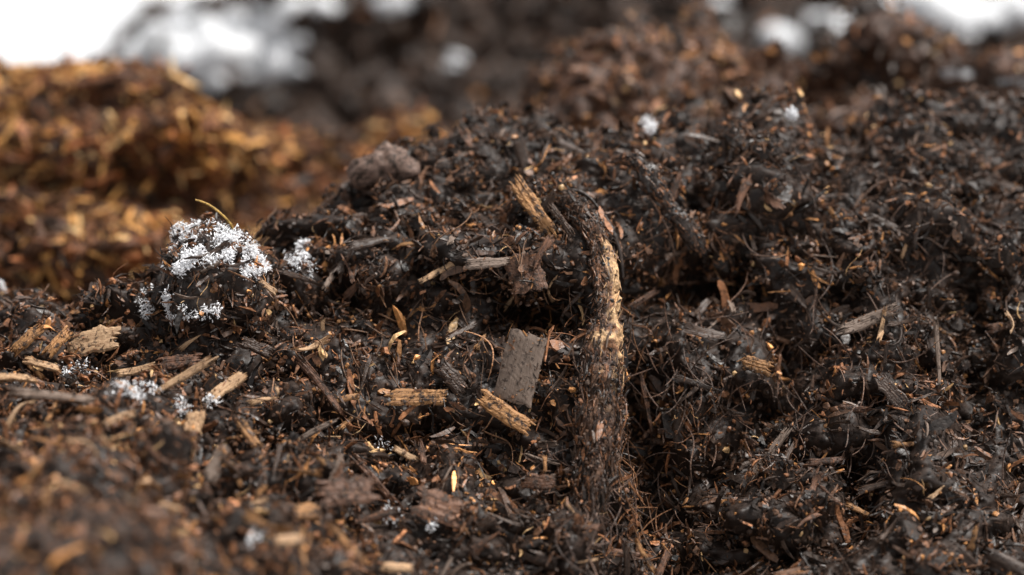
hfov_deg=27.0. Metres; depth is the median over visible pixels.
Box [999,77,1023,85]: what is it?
snow patch
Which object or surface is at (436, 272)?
wood splinter
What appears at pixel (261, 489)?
wood chip
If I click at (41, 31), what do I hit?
ground
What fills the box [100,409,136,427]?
wood splinter
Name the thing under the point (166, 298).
snow clump
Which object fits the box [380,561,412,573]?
wood chip
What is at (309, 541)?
wood chip
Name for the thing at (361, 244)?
bark chip
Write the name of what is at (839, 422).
bark chip
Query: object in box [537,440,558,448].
wood chip
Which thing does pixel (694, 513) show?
bark chip
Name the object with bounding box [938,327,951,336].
wood chip
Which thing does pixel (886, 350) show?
bark chip
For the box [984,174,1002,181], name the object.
bark chip
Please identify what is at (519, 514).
bark chip
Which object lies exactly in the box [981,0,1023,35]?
snow patch
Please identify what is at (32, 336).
wood chip
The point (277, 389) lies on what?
wood chip
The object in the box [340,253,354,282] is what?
bark chip
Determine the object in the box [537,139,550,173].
bark chip
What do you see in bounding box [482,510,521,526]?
bark chip
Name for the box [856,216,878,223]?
bark chip
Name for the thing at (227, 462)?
bark chip
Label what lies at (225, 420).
bark chip
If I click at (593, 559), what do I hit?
wood chip
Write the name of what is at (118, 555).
compost heap
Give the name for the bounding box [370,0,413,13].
snow patch
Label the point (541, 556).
bark chip
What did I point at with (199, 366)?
wood splinter
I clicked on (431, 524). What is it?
snow clump
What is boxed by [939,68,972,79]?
snow patch
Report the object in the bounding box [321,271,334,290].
wood chip
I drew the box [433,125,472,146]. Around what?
bark chip
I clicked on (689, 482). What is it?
bark chip
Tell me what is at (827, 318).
bark chip
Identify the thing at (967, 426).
bark chip
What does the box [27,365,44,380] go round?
wood chip
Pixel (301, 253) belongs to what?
snow clump
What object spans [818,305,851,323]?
bark chip
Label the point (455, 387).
bark chip
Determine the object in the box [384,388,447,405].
wood chip
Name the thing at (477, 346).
wood chip
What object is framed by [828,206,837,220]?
wood chip
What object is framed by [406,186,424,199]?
bark chip
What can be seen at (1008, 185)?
bark chip
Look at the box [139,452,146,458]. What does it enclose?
wood chip
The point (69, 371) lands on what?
snow clump
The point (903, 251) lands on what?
wood chip
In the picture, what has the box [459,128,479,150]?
bark chip
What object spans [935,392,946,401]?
bark chip
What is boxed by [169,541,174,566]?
bark chip
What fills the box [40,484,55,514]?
wood chip
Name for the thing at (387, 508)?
snow clump
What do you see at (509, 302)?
wood chip
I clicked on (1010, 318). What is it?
wood chip
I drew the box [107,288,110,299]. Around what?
bark chip
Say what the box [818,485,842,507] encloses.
bark chip
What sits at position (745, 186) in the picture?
bark chip
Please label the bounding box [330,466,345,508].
bark chip
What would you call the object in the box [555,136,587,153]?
bark chip
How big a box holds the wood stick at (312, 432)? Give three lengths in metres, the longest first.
0.045 x 0.004 x 0.004 m
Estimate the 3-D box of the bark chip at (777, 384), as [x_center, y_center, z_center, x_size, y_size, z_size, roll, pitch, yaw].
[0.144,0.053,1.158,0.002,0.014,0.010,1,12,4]
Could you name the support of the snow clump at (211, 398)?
on the compost heap at (118, 555)
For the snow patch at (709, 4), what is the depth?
2.55 m
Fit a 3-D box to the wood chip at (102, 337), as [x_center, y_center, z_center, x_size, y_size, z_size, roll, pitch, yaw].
[-0.223,0.029,1.137,0.032,0.018,0.004,-9,-23,3]
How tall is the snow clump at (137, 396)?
0.024 m
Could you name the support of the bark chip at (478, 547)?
on the compost heap at (118, 555)
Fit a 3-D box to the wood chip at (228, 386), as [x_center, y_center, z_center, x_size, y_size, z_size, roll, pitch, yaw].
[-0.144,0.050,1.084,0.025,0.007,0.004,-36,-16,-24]
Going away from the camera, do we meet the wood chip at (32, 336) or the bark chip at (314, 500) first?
the bark chip at (314, 500)
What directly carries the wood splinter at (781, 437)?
on the compost heap at (118, 555)
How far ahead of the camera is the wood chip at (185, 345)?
1.12 m
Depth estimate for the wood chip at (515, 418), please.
1.11 m
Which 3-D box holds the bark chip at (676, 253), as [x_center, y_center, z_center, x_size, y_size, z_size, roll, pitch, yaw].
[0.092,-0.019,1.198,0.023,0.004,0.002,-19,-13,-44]
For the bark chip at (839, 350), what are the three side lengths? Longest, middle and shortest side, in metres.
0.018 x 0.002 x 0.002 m
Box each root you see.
[554,185,630,531]
[560,188,623,278]
[607,149,710,256]
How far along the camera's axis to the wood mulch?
1.55 m
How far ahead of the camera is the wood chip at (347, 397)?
1.11 m
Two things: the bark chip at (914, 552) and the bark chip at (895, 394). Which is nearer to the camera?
the bark chip at (914, 552)
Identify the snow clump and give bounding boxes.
[0,279,5,291]
[61,356,97,376]
[105,378,161,402]
[134,282,222,330]
[161,218,272,280]
[175,394,193,415]
[202,393,223,408]
[246,528,262,548]
[283,238,317,277]
[374,436,393,450]
[380,500,403,526]
[425,517,437,532]
[639,114,657,134]
[784,105,797,120]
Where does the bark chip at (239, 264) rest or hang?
on the compost heap at (118, 555)
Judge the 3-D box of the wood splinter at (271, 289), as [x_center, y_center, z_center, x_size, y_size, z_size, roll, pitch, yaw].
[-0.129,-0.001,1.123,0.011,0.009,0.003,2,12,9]
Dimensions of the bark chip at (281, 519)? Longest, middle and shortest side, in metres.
0.024 x 0.004 x 0.001 m
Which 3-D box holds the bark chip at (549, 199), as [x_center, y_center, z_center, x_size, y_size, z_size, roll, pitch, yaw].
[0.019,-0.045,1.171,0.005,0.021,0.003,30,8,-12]
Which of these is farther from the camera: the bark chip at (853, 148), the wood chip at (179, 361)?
the bark chip at (853, 148)
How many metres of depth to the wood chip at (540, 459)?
1.10 m
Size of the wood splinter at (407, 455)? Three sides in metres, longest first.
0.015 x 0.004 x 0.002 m
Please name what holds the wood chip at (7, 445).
on the compost heap at (118, 555)
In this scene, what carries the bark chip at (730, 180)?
on the compost heap at (118, 555)
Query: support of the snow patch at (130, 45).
on the compost heap at (440, 105)
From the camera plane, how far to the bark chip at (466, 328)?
1.14 m
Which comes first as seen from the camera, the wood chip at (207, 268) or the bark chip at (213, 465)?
the bark chip at (213, 465)
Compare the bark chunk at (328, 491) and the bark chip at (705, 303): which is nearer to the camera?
the bark chunk at (328, 491)
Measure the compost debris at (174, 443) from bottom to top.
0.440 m
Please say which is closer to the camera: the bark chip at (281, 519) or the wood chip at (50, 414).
the bark chip at (281, 519)
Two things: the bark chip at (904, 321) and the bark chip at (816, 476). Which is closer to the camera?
the bark chip at (816, 476)
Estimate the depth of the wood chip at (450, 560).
1.04 m
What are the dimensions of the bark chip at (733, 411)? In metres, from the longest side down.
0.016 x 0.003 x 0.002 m
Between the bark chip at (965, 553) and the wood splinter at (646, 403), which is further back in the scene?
the wood splinter at (646, 403)
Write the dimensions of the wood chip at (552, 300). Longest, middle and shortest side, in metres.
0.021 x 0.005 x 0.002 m
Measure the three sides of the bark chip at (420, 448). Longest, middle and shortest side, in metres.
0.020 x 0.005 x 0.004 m
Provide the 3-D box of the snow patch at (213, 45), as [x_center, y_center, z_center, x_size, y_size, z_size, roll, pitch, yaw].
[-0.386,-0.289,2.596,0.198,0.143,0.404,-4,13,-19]
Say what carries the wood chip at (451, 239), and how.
on the compost heap at (118, 555)
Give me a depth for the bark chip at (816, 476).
1.09 m
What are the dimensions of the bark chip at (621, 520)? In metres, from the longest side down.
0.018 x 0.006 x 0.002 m
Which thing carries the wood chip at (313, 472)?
on the compost heap at (118, 555)
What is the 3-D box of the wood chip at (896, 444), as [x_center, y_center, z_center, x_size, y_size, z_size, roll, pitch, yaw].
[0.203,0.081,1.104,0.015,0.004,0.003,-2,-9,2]
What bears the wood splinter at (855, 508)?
on the compost heap at (118, 555)
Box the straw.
[195,199,232,228]
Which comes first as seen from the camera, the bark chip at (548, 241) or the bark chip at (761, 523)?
the bark chip at (761, 523)
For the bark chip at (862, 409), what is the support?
on the compost heap at (118, 555)
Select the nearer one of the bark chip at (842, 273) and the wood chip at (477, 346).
the wood chip at (477, 346)
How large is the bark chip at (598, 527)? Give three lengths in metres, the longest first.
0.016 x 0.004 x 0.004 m
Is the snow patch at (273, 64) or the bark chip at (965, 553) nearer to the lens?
the bark chip at (965, 553)
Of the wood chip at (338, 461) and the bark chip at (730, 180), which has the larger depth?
the bark chip at (730, 180)
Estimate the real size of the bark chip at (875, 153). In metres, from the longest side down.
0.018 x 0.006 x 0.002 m
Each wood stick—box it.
[268,418,338,452]
[295,352,344,416]
[348,454,401,506]
[933,316,941,389]
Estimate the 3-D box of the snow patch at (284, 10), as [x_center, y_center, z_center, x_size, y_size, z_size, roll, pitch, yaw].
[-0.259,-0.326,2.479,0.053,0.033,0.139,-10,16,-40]
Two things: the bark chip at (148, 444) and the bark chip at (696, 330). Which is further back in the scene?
the bark chip at (696, 330)
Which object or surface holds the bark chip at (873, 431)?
on the compost debris at (174, 443)
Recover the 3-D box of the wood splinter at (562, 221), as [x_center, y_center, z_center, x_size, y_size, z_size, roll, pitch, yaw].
[0.027,-0.037,1.153,0.005,0.027,0.004,-35,-22,-1]
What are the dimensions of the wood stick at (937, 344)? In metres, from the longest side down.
0.044 x 0.003 x 0.003 m
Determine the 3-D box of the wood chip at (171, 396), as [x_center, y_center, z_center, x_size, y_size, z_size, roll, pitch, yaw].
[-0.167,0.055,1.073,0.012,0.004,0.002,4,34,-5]
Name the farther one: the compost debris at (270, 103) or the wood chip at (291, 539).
the compost debris at (270, 103)
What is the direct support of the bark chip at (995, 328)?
on the compost heap at (118, 555)
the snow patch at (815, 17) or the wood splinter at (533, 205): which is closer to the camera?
the wood splinter at (533, 205)
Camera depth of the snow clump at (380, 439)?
1.11 m
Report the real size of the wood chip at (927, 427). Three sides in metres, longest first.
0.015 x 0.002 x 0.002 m
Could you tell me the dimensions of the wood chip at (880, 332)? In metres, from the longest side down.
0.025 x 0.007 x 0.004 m
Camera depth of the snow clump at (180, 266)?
1.13 m
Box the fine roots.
[228,81,1023,574]
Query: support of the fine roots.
on the compost heap at (118, 555)
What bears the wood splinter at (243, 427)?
on the compost heap at (118, 555)
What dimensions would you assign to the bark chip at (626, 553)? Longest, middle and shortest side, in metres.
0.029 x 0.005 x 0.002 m
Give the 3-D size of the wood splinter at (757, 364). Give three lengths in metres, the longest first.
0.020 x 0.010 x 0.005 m
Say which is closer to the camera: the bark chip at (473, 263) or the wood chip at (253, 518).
the wood chip at (253, 518)
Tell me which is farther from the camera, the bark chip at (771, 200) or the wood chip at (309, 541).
the bark chip at (771, 200)
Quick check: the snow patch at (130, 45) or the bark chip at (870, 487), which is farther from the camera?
the snow patch at (130, 45)
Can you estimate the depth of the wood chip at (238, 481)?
1.02 m
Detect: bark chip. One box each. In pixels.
[88,281,99,302]
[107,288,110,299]
[144,438,184,465]
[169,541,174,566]
[184,239,232,258]
[199,465,257,477]
[202,444,229,485]
[221,453,255,475]
[222,259,250,266]
[223,414,229,442]
[238,336,274,358]
[270,509,308,543]
[272,267,325,287]
[272,443,282,476]
[305,499,320,506]
[312,218,331,224]
[317,208,325,215]
[327,225,346,244]
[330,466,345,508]
[332,260,347,273]
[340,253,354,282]
[342,278,361,300]
[344,236,390,251]
[353,506,404,525]
[354,234,368,239]
[359,353,373,392]
[366,452,391,458]
[382,391,420,423]
[395,350,400,369]
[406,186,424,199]
[408,371,414,387]
[414,438,426,466]
[414,561,419,574]
[418,518,439,530]
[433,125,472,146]
[435,360,467,398]
[446,321,477,339]
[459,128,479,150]
[464,257,510,269]
[468,530,501,559]
[469,516,496,536]
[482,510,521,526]
[501,221,540,233]
[501,249,547,294]
[506,502,537,520]
[512,133,533,175]
[522,550,557,571]
[532,234,554,269]
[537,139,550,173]
[541,188,558,214]
[546,365,566,393]
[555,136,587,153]
[555,491,565,502]
[572,524,603,531]
[590,130,601,154]
[609,548,641,558]
[617,517,624,524]
[622,542,631,574]
[638,191,647,208]
[655,545,671,574]
[659,486,675,507]
[662,372,669,399]
[663,171,681,211]
[664,248,688,259]
[671,402,683,448]
[671,477,680,497]
[672,374,720,391]
[679,372,713,402]
[681,321,726,339]
[684,509,703,514]
[687,473,693,496]
[690,296,701,306]
[694,298,711,318]
[723,406,750,415]
[727,168,738,185]
[734,173,751,216]
[738,290,755,295]
[739,434,759,449]
[749,338,754,355]
[750,235,756,253]
[755,183,785,209]
[758,511,763,532]
[776,373,778,396]
[783,441,796,470]
[786,282,811,308]
[788,421,800,430]
[797,512,819,527]
[807,264,848,276]
[809,467,824,498]
[814,304,842,329]
[815,145,839,153]
[817,151,823,162]
[817,200,840,210]
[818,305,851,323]
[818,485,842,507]
[826,261,831,282]
[827,420,850,426]
[836,147,869,153]
[837,343,841,359]
[837,405,871,412]
[847,136,860,152]
[852,424,880,434]
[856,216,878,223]
[856,480,888,494]
[866,134,878,157]
[867,218,870,235]
[868,213,898,232]
[874,512,901,543]
[875,372,911,415]
[880,543,886,554]
[882,343,888,367]
[886,316,917,326]
[910,392,932,401]
[910,548,945,574]
[912,211,923,250]
[916,219,949,225]
[926,280,931,310]
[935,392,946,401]
[942,148,971,157]
[953,541,985,574]
[961,423,994,435]
[967,172,982,180]
[971,246,990,251]
[980,548,1023,574]
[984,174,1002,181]
[985,321,1017,333]
[988,187,1020,202]
[989,172,1023,190]
[999,493,1017,497]
[1009,205,1019,216]
[1012,508,1023,542]
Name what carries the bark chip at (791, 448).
on the compost heap at (118, 555)
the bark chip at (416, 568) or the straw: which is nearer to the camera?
the bark chip at (416, 568)
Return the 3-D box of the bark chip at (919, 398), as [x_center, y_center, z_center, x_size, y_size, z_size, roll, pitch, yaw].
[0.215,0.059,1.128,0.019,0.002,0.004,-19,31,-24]
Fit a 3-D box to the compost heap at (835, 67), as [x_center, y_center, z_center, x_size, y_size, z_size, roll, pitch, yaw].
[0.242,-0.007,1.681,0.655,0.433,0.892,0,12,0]
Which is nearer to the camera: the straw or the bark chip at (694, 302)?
the straw
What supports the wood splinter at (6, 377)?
on the compost debris at (174, 443)
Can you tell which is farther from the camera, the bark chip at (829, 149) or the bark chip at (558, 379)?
the bark chip at (829, 149)
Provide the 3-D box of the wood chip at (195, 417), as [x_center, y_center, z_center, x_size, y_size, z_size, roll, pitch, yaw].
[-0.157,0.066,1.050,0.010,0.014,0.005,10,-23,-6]
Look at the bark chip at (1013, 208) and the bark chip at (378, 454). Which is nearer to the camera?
the bark chip at (378, 454)
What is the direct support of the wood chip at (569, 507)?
on the compost heap at (118, 555)
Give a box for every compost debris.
[0,79,1023,574]
[58,0,1023,137]
[506,0,1023,138]
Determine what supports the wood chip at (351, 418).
on the compost debris at (174, 443)
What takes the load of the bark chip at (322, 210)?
on the compost heap at (118, 555)
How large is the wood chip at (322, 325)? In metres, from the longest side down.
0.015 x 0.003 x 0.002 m
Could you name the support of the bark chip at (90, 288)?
on the compost debris at (174, 443)
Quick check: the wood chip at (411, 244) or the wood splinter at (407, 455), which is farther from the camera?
the wood chip at (411, 244)
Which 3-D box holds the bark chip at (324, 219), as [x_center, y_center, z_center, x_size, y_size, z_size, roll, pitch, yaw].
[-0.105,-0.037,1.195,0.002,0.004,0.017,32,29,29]
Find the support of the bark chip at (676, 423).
on the compost heap at (118, 555)
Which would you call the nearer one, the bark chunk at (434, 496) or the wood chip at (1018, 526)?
the bark chunk at (434, 496)
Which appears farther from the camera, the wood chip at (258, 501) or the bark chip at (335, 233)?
the bark chip at (335, 233)
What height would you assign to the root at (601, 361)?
0.159 m
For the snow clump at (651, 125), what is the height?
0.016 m
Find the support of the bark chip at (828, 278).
on the compost heap at (118, 555)
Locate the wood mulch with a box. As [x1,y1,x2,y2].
[0,49,459,306]
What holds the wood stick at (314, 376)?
on the compost debris at (174, 443)
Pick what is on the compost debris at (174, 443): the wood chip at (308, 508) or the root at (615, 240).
the wood chip at (308, 508)
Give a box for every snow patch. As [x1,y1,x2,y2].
[107,29,185,67]
[123,0,307,95]
[238,43,308,91]
[250,0,342,21]
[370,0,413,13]
[443,51,467,70]
[706,0,733,9]
[756,23,804,56]
[804,8,852,34]
[878,0,999,38]
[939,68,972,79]
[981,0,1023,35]
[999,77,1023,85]
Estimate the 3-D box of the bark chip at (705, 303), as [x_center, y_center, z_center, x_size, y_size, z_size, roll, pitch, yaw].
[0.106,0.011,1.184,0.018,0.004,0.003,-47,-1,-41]
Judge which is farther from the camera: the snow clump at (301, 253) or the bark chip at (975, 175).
the bark chip at (975, 175)
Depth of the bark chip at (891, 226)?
1.20 m
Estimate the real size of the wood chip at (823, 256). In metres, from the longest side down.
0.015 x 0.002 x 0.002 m
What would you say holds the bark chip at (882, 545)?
on the compost heap at (118, 555)
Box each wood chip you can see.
[0,438,22,453]
[6,400,35,429]
[9,321,44,356]
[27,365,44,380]
[40,325,74,360]
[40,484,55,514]
[45,401,57,420]
[59,481,86,493]
[66,324,121,357]
[67,438,99,456]
[98,432,112,450]
[134,477,151,485]
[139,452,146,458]
[141,473,163,495]
[155,353,202,370]
[155,494,175,515]
[160,503,179,510]
[167,393,190,398]
[176,335,199,351]
[183,410,204,434]
[193,260,220,278]
[206,371,247,400]
[223,463,243,487]
[226,430,259,439]
[241,509,295,533]
[246,397,279,405]
[248,497,269,504]
[252,484,268,501]
[271,533,304,545]
[275,384,278,396]
[288,334,330,350]
[288,469,322,476]
[293,502,321,520]
[300,526,305,565]
[307,533,312,546]
[316,452,325,469]
[320,318,324,330]
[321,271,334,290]
[329,453,343,479]
[335,416,353,429]
[336,392,361,402]
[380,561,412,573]
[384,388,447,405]
[392,242,415,249]
[441,465,451,489]
[441,555,452,574]
[447,235,455,244]
[473,333,486,350]
[475,389,535,435]
[494,329,547,407]
[502,296,513,311]
[521,473,557,489]
[525,453,558,464]
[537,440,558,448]
[542,455,546,473]
[547,275,557,302]
[564,499,575,514]
[578,558,598,563]
[727,300,735,313]
[812,254,835,257]
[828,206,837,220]
[853,153,858,167]
[875,305,886,342]
[890,441,913,448]
[900,244,907,257]
[925,420,928,436]
[927,485,944,498]
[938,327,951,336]
[967,525,978,551]
[1005,310,1013,333]
[1015,521,1022,534]
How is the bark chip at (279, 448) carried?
on the compost heap at (118, 555)
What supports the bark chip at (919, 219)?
on the compost heap at (118, 555)
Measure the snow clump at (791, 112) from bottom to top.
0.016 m
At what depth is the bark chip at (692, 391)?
1.14 m
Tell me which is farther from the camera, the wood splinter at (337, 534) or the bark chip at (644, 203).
the bark chip at (644, 203)
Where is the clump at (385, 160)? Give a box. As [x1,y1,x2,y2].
[345,140,421,195]
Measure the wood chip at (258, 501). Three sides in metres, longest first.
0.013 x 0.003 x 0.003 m
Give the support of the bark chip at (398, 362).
on the compost heap at (118, 555)
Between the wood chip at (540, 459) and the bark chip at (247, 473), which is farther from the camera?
the wood chip at (540, 459)
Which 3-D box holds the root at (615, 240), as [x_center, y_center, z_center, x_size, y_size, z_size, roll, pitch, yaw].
[0.045,-0.030,1.174,0.040,0.047,0.008,7,14,29]
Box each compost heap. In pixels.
[0,91,1023,574]
[92,0,1023,137]
[515,11,1023,138]
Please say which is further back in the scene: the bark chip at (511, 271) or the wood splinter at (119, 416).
the bark chip at (511, 271)
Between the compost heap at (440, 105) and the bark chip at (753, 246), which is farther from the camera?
the compost heap at (440, 105)
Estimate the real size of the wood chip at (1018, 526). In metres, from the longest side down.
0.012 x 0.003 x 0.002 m
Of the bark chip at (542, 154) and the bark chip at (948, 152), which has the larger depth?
the bark chip at (948, 152)
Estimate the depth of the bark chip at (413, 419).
1.11 m
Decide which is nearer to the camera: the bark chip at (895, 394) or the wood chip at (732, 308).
the bark chip at (895, 394)
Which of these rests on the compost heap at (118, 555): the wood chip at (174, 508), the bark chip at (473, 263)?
the bark chip at (473, 263)
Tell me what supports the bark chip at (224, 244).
on the compost heap at (118, 555)
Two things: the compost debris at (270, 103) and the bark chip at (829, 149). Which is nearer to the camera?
the bark chip at (829, 149)
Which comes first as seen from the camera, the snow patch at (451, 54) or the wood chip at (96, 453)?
the wood chip at (96, 453)
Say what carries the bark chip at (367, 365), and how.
on the compost heap at (118, 555)
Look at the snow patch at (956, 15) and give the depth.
2.58 m
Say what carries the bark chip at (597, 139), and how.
on the compost heap at (118, 555)
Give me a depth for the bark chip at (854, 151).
1.28 m
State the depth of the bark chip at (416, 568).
1.02 m
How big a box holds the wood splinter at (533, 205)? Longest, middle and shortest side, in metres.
0.047 x 0.010 x 0.006 m
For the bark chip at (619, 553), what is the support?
on the compost heap at (118, 555)
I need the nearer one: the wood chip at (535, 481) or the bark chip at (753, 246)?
the wood chip at (535, 481)
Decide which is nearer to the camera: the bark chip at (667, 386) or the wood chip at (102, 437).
the wood chip at (102, 437)
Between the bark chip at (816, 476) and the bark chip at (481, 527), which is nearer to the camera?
the bark chip at (481, 527)
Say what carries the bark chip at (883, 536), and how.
on the compost heap at (118, 555)
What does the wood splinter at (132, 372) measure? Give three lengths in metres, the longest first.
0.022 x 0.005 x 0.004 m
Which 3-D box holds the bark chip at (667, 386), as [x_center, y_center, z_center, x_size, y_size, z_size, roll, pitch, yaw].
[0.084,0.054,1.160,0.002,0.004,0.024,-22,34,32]
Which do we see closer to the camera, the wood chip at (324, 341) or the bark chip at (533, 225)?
the wood chip at (324, 341)
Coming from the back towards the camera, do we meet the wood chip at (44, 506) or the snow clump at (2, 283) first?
the snow clump at (2, 283)
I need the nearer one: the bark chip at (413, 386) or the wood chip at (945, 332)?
the bark chip at (413, 386)
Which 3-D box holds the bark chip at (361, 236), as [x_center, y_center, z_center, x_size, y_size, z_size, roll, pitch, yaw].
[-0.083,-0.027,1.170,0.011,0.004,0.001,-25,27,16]
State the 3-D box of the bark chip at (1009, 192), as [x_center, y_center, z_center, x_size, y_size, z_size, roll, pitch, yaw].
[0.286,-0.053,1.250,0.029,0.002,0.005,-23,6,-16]
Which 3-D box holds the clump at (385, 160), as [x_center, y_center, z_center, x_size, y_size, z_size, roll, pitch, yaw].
[-0.074,-0.068,1.230,0.046,0.033,0.025,0,12,0]
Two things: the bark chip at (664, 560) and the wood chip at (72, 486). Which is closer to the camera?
the wood chip at (72, 486)
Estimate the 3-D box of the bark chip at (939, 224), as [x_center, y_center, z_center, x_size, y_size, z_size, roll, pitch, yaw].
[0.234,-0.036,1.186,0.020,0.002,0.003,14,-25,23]
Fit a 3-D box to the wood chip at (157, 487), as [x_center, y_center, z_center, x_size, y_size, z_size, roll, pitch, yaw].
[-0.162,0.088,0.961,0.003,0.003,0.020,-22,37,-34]
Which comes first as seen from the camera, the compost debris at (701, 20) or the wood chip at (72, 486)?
the wood chip at (72, 486)
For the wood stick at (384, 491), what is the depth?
1.07 m
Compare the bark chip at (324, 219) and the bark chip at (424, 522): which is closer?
the bark chip at (424, 522)
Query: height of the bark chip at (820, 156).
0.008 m
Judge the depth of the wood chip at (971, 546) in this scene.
1.06 m
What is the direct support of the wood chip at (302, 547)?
on the compost heap at (118, 555)
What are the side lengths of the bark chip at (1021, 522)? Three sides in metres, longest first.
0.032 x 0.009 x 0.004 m
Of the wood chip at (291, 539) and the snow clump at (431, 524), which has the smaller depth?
the wood chip at (291, 539)
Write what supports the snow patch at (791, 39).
on the compost heap at (440, 105)
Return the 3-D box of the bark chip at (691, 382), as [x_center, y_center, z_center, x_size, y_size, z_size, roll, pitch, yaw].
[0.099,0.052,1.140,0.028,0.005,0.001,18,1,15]
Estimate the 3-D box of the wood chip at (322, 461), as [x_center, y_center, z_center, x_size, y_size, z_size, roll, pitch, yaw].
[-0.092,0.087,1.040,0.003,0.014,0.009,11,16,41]
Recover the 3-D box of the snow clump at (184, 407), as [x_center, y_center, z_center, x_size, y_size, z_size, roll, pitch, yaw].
[-0.165,0.060,1.067,0.010,0.011,0.014,0,12,0]
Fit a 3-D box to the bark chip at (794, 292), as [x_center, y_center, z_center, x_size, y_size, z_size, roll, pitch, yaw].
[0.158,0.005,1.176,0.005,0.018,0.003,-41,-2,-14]
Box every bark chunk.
[315,475,382,508]
[408,485,466,528]
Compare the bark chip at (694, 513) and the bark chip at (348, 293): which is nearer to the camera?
the bark chip at (694, 513)
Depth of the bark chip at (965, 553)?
1.06 m
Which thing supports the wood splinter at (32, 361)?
on the compost heap at (118, 555)
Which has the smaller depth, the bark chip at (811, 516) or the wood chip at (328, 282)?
the bark chip at (811, 516)
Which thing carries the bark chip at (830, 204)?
on the compost heap at (118, 555)
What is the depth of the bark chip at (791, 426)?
1.14 m
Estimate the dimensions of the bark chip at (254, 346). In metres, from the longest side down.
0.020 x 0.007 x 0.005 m
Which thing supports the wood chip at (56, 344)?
on the compost heap at (118, 555)
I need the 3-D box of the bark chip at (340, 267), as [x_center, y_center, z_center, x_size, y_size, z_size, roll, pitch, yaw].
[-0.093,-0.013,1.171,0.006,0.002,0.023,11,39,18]
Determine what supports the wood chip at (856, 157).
on the compost heap at (118, 555)
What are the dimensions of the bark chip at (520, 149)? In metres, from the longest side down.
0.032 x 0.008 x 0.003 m
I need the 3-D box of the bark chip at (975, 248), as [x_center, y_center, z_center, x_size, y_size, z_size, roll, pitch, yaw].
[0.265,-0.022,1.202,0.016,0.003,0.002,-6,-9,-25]
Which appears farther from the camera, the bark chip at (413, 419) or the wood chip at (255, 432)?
the bark chip at (413, 419)
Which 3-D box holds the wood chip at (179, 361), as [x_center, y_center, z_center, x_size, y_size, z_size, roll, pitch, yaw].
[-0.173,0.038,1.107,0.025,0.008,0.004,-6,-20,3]
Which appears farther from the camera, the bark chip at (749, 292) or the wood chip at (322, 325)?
the bark chip at (749, 292)
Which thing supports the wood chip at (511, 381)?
on the compost debris at (174, 443)
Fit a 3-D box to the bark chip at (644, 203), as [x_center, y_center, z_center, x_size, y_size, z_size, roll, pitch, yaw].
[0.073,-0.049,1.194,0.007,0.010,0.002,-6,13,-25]
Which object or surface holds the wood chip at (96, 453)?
on the compost debris at (174, 443)
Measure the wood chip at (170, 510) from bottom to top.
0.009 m
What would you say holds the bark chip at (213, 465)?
on the compost heap at (118, 555)
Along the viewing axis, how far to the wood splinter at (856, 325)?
1.15 m
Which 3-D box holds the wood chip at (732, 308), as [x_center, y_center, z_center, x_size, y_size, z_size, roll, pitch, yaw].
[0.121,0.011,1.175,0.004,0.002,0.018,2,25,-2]
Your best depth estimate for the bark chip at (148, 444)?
0.97 m
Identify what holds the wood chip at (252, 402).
on the compost heap at (118, 555)
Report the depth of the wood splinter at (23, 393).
1.03 m
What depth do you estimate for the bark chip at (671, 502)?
1.14 m
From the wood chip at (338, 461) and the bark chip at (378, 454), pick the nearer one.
the wood chip at (338, 461)
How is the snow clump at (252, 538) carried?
on the compost heap at (118, 555)
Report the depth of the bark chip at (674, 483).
1.14 m
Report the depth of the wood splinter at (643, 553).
1.08 m
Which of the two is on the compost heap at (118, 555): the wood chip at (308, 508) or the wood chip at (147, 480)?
the wood chip at (147, 480)
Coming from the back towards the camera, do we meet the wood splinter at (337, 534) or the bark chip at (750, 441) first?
the bark chip at (750, 441)
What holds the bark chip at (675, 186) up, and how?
on the compost debris at (174, 443)
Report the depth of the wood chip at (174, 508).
0.93 m
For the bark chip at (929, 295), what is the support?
on the compost heap at (118, 555)
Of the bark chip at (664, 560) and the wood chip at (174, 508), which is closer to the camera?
the wood chip at (174, 508)
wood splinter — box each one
[0,373,38,382]
[6,387,98,404]
[22,356,61,373]
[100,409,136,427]
[115,362,155,377]
[152,355,218,394]
[237,418,261,447]
[258,278,277,295]
[325,521,365,565]
[391,445,419,462]
[418,262,454,283]
[509,173,557,237]
[547,202,574,238]
[628,286,659,309]
[634,538,656,574]
[639,373,654,440]
[740,352,773,377]
[746,427,792,483]
[805,457,845,465]
[836,302,901,335]
[845,501,871,517]
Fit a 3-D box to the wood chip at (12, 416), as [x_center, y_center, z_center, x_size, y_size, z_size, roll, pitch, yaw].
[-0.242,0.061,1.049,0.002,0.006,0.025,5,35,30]
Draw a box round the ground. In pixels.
[0,0,182,64]
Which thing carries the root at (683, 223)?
on the compost heap at (118, 555)
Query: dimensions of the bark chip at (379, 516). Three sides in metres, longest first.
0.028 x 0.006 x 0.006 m
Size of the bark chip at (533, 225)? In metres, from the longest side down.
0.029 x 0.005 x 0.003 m
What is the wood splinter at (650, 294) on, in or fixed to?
on the compost heap at (118, 555)
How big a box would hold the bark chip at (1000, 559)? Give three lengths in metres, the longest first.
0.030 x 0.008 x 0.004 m
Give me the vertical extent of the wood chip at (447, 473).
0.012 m
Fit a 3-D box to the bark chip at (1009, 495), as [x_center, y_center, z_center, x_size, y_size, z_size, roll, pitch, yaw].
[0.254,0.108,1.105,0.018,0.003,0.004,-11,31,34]
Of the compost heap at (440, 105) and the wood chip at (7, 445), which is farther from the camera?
the compost heap at (440, 105)
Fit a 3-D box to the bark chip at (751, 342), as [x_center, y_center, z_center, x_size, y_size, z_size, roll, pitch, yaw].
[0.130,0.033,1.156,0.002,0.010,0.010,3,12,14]
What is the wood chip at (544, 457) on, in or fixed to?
on the compost heap at (118, 555)

